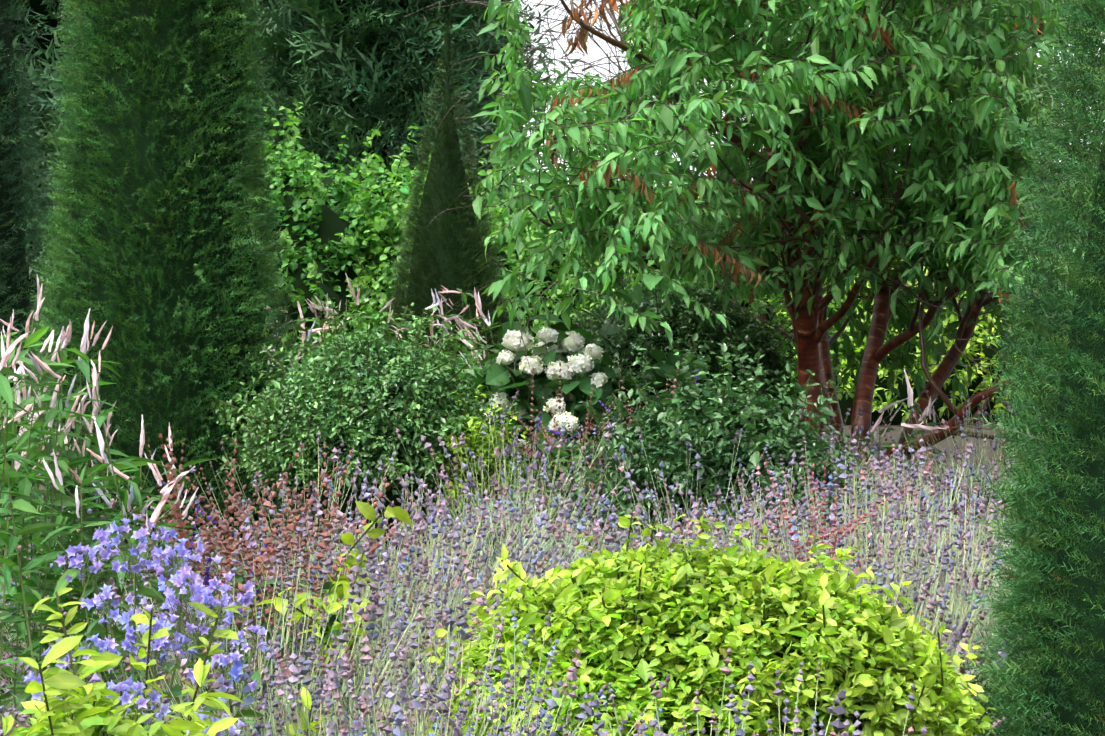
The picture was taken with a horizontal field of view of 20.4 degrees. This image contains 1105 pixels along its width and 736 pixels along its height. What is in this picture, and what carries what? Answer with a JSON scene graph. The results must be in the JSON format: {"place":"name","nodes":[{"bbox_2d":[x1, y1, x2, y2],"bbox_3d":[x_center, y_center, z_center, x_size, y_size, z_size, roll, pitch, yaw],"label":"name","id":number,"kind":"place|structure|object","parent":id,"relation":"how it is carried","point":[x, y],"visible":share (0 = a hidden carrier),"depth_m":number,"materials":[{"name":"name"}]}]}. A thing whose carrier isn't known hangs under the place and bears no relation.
{"place":"outdoors","nodes":[
{"label":"outdoors","id":0,"kind":"place"},
{"bbox_2d":[0,421,1050,735],"bbox_3d":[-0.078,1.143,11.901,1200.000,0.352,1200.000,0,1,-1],"label":"ground","id":1,"kind":"structure","parent":0,"point":[896,433],"depth_m":25.46,"materials":[{"name":"soil"}]},
{"bbox_2d":[0,0,70,514],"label":"clipped yew","id":2,"kind":"object","parent":1,"relation":"on","point":[14,265],"visible":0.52,"depth_m":19.16,"materials":[{"name":"green plant"}]},
{"bbox_2d":[0,274,219,735],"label":"flowering plant","id":3,"kind":"object","parent":1,"relation":"on","point":[25,596],"visible":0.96,"depth_m":8.62,"materials":[{"name":"green plant"}]},
{"bbox_2d":[23,513,268,735],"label":"bellflowers","id":4,"kind":"object","parent":1,"relation":"on","point":[123,640],"visible":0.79,"depth_m":6.88,"materials":[{"name":"purple plant"}]},
{"bbox_2d":[11,0,319,566],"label":"irish yew","id":5,"kind":"object","parent":1,"relation":"on","point":[166,280],"visible":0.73,"depth_m":15.39,"materials":[{"name":"green plant"}]},
{"bbox_2d":[2,587,332,735],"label":"yellow green shrub","id":6,"kind":"object","parent":1,"relation":"on","point":[94,718],"visible":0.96,"depth_m":6.17,"materials":[{"name":"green plant"}]},
{"bbox_2d":[79,433,396,735],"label":"lavender plant","id":7,"kind":"object","parent":1,"relation":"on","point":[228,551],"visible":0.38,"depth_m":8.65,"materials":[{"name":"brown plant"}]},
{"bbox_2d":[7,0,508,326],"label":"conifer","id":8,"kind":"object","parent":1,"relation":"on","point":[39,7],"depth_m":35.32,"materials":[{"name":"green plant"}]},
{"bbox_2d":[13,0,550,402],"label":"tree","id":9,"kind":"object","parent":1,"relation":"on","point":[56,90],"depth_m":34.37,"materials":[{"name":"green plant"}]},
{"bbox_2d":[59,102,533,380],"bbox_3d":[-1.997,-0.678,25.618,4.282,3.239,3.697,0,1,-1],"label":"shrub","id":10,"kind":"object","parent":1,"relation":"on","point":[326,239],"visible":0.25,"depth_m":25.07,"materials":[{"name":"green plant"}]},
{"bbox_2d":[209,287,518,533],"bbox_3d":[-0.897,0.210,14.858,1.466,1.191,1.424,0,1,-1],"label":"dark round shrub","id":11,"kind":"object","parent":1,"relation":"on","point":[362,396],"visible":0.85,"depth_m":14.56,"materials":[{"name":"green plant"}]},
{"bbox_2d":[264,273,502,512],"bbox_3d":[-0.926,0.228,17.387,1.634,1.540,2.013,0,1,-1],"label":"flowering plant","id":12,"kind":"object","parent":1,"relation":"on","point":[468,324],"visible":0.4,"depth_m":17.32,"materials":[{"name":"pink plant"}]},
{"bbox_2d":[240,0,581,226],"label":"tree","id":13,"kind":"object","parent":1,"relation":"on","point":[373,72],"visible":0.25,"depth_m":32.80,"materials":[{"name":"green plant"}]},
{"bbox_2d":[379,21,516,382],"bbox_3d":[-0.782,-0.812,21.846,1.347,3.290,1.317,0,1,-1],"label":"yew obelisk","id":14,"kind":"object","parent":1,"relation":"on","point":[448,251],"visible":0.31,"depth_m":21.67,"materials":[{"name":"green plant"}]},
{"bbox_2d":[416,385,529,537],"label":"lime shrub","id":15,"kind":"object","parent":1,"relation":"on","point":[476,441],"visible":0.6,"depth_m":14.60,"materials":[{"name":"green plant"}]},
{"bbox_2d":[408,0,581,217],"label":"tree","id":16,"kind":"object","parent":1,"relation":"on","point":[531,67],"visible":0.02,"depth_m":39.53,"materials":[{"name":"green plant"}]},
{"bbox_2d":[330,161,701,348],"bbox_3d":[-0.120,-0.351,24.715,3.378,2.700,2.933,1,2,44],"label":"shrub","id":17,"kind":"object","parent":1,"relation":"on","point":[535,326],"visible":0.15,"depth_m":24.34,"materials":[{"name":"green plant"}]},
{"bbox_2d":[0,365,1050,735],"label":"lavender","id":18,"kind":"object","parent":1,"relation":"on","point":[400,691],"visible":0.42,"depth_m":9.31,"materials":[{"name":"purple plant"}]},
{"bbox_2d":[256,501,412,675],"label":"lime shoot","id":19,"kind":"object","parent":18,"relation":"in","point":[367,510],"visible":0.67,"depth_m":8.15,"materials":[{"name":"green plant"}]},
{"bbox_2d":[484,327,616,531],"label":"hydrangea","id":20,"kind":"object","parent":1,"relation":"on","point":[577,381],"visible":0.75,"depth_m":16.09,"materials":[{"name":"white plant"}]},
{"bbox_2d":[444,308,687,464],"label":"shrub","id":21,"kind":"object","parent":1,"relation":"on","point":[609,387],"visible":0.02,"depth_m":16.79,"materials":[{"name":"green plant"}]},
{"bbox_2d":[495,356,702,530],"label":"plant","id":22,"kind":"object","parent":1,"relation":"on","point":[531,452],"visible":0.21,"depth_m":14.81,"materials":[{"name":"purple plant"}]},
{"bbox_2d":[537,252,799,421],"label":"dark round shrub","id":23,"kind":"object","parent":1,"relation":"on","point":[623,351],"visible":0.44,"depth_m":18.10,"materials":[{"name":"green plant"}]},
{"bbox_2d":[502,137,871,410],"bbox_3d":[0.976,-0.435,24.884,3.502,3.113,2.712,0,1,-1],"label":"shrub","id":24,"kind":"object","parent":1,"relation":"on","point":[778,307],"depth_m":24.48,"materials":[{"name":"green plant"}]},
{"bbox_2d":[422,514,996,735],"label":"lime shrub","id":25,"kind":"object","parent":1,"relation":"on","point":[686,620],"visible":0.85,"depth_m":7.39,"materials":[{"name":"green plant"}]},
{"bbox_2d":[542,333,879,549],"bbox_3d":[0.736,0.515,14.389,1.588,1.350,1.509,0,1,-1],"label":"dark shrub","id":26,"kind":"object","parent":1,"relation":"on","point":[705,425],"visible":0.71,"depth_m":14.13,"materials":[{"name":"green plant"}]},
{"bbox_2d":[405,0,1104,544],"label":"tree","id":27,"kind":"object","parent":1,"relation":"on","point":[837,106],"visible":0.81,"depth_m":16.50,"materials":[{"name":"green plant"}]},
{"bbox_2d":[601,369,948,523],"bbox_3d":[1.292,0.503,17.080,1.978,1.024,1.910,0,1,11],"label":"flowering plant","id":28,"kind":"object","parent":1,"relation":"on","point":[921,427],"visible":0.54,"depth_m":17.09,"materials":[{"name":"pink plant"}]},
{"bbox_2d":[761,454,904,574],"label":"plant","id":29,"kind":"object","parent":1,"relation":"on","point":[822,530],"visible":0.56,"depth_m":8.94,"materials":[{"name":"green plant"}]},
{"bbox_2d":[768,259,1045,424],"bbox_3d":[3.566,-0.316,30.058,6.056,2.391,2.465,0,1,-1],"label":"shrub","id":30,"kind":"object","parent":1,"relation":"on","point":[883,395],"visible":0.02,"depth_m":29.32,"materials":[{"name":"green plant"}]},
{"bbox_2d":[952,0,1104,735],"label":"yew cone","id":31,"kind":"object","parent":1,"relation":"on","point":[1058,608],"visible":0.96,"depth_m":7.73,"materials":[{"name":"green plant"}]},
{"bbox_2d":[503,0,1104,187],"label":"sky","id":32,"kind":"structure","parent":0,"point":[595,53],"materials":[{"name":"white"}]}
]}

